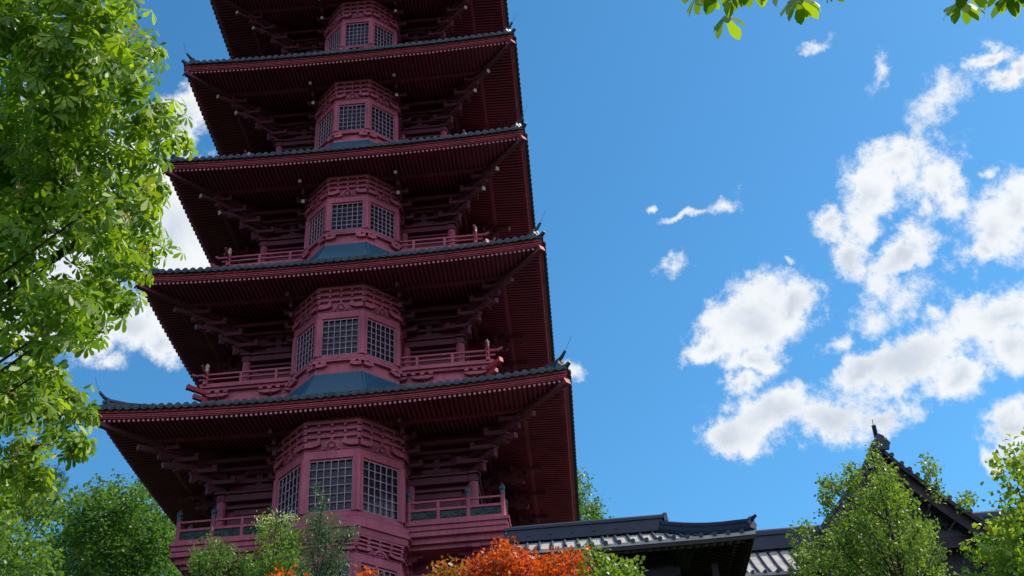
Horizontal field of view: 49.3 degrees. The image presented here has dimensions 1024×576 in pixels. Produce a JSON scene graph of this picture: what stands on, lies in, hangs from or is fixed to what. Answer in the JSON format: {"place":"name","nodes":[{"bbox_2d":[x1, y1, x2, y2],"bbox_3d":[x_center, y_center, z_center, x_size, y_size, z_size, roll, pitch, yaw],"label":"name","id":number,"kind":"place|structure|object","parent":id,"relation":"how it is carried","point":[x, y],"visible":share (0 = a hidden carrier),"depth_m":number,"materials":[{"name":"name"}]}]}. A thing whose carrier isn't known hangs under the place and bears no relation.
{"place":"outdoors","nodes":[
{"label":"outdoors","id":0,"kind":"place"},
{"bbox_2d":[0,0,1023,575],"label":"sky","id":1,"kind":"structure","parent":0,"point":[764,247],"materials":[{"name":"blue"}]},
{"bbox_3d":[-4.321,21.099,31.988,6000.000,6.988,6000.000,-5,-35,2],"label":"ground","id":2,"kind":"structure","parent":0,"visible":0},
{"bbox_2d":[0,506,65,575],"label":"broadleaf tree","id":3,"kind":"object","parent":2,"relation":"on","point":[13,564],"visible":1,"depth_m":20.73,"materials":[{"name":"green plant"}]},
{"bbox_2d":[9,460,72,556],"bbox_3d":[-15.676,10.505,33.237,2.344,13.529,8.442,28,-46,-37],"label":"broadleaf tree","id":4,"kind":"object","parent":2,"relation":"on","point":[59,474],"visible":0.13,"depth_m":33.79,"materials":[{"name":"green plant"}]},
{"bbox_2d":[0,468,83,547],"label":"broadleaf tree","id":5,"kind":"object","parent":2,"relation":"on","point":[44,508],"visible":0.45,"depth_m":24.21,"materials":[{"name":"green plant"}]},
{"bbox_2d":[0,0,197,512],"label":"chestnut tree","id":6,"kind":"object","parent":2,"relation":"on","point":[86,56],"visible":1,"depth_m":12.30,"materials":[{"name":"green plant"}]},
{"bbox_2d":[28,468,182,575],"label":"broadleaf tree","id":7,"kind":"object","parent":2,"relation":"on","point":[94,542],"visible":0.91,"depth_m":53.20,"materials":[{"name":"green plant"}]},
{"bbox_2d":[185,526,263,575],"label":"tree","id":8,"kind":"object","parent":2,"relation":"on","point":[199,559],"visible":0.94,"depth_m":21.29,"materials":[{"name":"green plant"}]},
{"bbox_2d":[244,507,313,575],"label":"flowering shrub","id":9,"kind":"object","parent":2,"relation":"on","point":[277,555],"visible":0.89,"depth_m":20.68,"materials":[{"name":"green plant"}]},
{"bbox_2d":[265,563,311,575],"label":"maple bush","id":10,"kind":"object","parent":2,"relation":"on","point":[291,572],"visible":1,"depth_m":15.24,"materials":[{"name":"orange plant"}]},
{"bbox_2d":[293,478,360,575],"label":"feathery tree","id":11,"kind":"object","parent":2,"relation":"on","point":[319,525],"visible":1,"depth_m":19.69,"materials":[{"name":"green plant"}]},
{"bbox_2d":[91,0,579,575],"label":"pagoda tower","id":12,"kind":"structure","parent":2,"relation":"on","point":[355,318],"depth_m":40.47,"materials":[{"name":"red paint"}]},
{"bbox_2d":[263,414,411,556],"bbox_3d":[-5.508,6.654,36.020,4.600,4.300,3.733,-5,-35,2],"label":"bay window","id":13,"kind":"structure","parent":12,"relation":"in","point":[363,461],"depth_m":35.03,"materials":[{"name":"red paint"}]},
{"bbox_2d":[267,533,410,575],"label":"bay window","id":14,"kind":"structure","parent":12,"relation":"in","point":[390,558],"depth_m":33.30,"materials":[{"name":"red paint"}]},
{"bbox_2d":[287,281,404,396],"bbox_3d":[-5.806,2.384,39.194,4.843,4.963,3.519,-5,-35,2],"label":"bay window","id":15,"kind":"structure","parent":12,"relation":"in","point":[349,337],"depth_m":38.59,"materials":[{"name":"red paint"}]},
{"bbox_2d":[301,172,405,260],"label":"bay window","id":16,"kind":"structure","parent":12,"relation":"in","point":[348,215],"depth_m":42.26,"materials":[{"name":"red paint"}]},
{"bbox_2d":[314,77,403,148],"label":"bay window","id":17,"kind":"structure","parent":12,"relation":"in","point":[352,112],"depth_m":45.71,"materials":[{"name":"red paint"}]},
{"bbox_2d":[324,0,399,51],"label":"bay window","id":18,"kind":"structure","parent":12,"relation":"in","point":[356,24],"depth_m":49.35,"materials":[{"name":"red paint"}]},
{"bbox_2d":[355,565,383,575],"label":"maple bush","id":19,"kind":"object","parent":2,"relation":"on","point":[370,571],"visible":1,"depth_m":15.07,"materials":[{"name":"orange plant"}]},
{"bbox_2d":[422,553,469,575],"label":"maple bush","id":20,"kind":"object","parent":2,"relation":"on","point":[455,569],"visible":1,"depth_m":15.27,"materials":[{"name":"orange plant"}]},
{"bbox_2d":[452,533,599,575],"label":"japanese maple","id":21,"kind":"object","parent":2,"relation":"on","point":[512,562],"visible":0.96,"depth_m":16.27,"materials":[{"name":"orange plant"}]},
{"bbox_2d":[577,467,613,520],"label":"broadleaf tree","id":22,"kind":"object","parent":2,"relation":"on","point":[588,510],"visible":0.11,"depth_m":63.01,"materials":[{"name":"green plant"}]},
{"bbox_2d":[575,535,648,575],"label":"maple bush","id":23,"kind":"object","parent":2,"relation":"on","point":[626,569],"visible":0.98,"depth_m":16.46,"materials":[{"name":"green plant"}]},
{"bbox_2d":[503,512,756,575],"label":"covered gallery","id":24,"kind":"object","parent":2,"relation":"on","point":[663,544],"visible":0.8,"depth_m":29.21,"materials":[{"name":"grey tile"}]},
{"bbox_2d":[681,0,1023,39],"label":"chestnut tree","id":25,"kind":"object","parent":2,"relation":"on","point":[805,9],"visible":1,"depth_m":6.00,"materials":[{"name":"green plant"}]},
{"bbox_2d":[745,509,1021,575],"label":"tiled hall","id":26,"kind":"structure","parent":2,"relation":"on","point":[770,552],"depth_m":35.44,"materials":[{"name":"grey tile"}]},
{"bbox_2d":[786,437,981,575],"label":"birch tree","id":27,"kind":"object","parent":2,"relation":"on","point":[898,548],"visible":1,"depth_m":18.54,"materials":[{"name":"green plant"}]},
{"bbox_2d":[794,419,1020,575],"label":"gabled pavilion","id":28,"kind":"structure","parent":2,"relation":"on","point":[945,515],"depth_m":29.31,"materials":[{"name":"grey tile"}]},
{"bbox_2d":[953,427,1023,575],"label":"maple tree","id":29,"kind":"object","parent":2,"relation":"on","point":[1010,562],"visible":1,"depth_m":15.16,"materials":[{"name":"green plant"}]}
]}

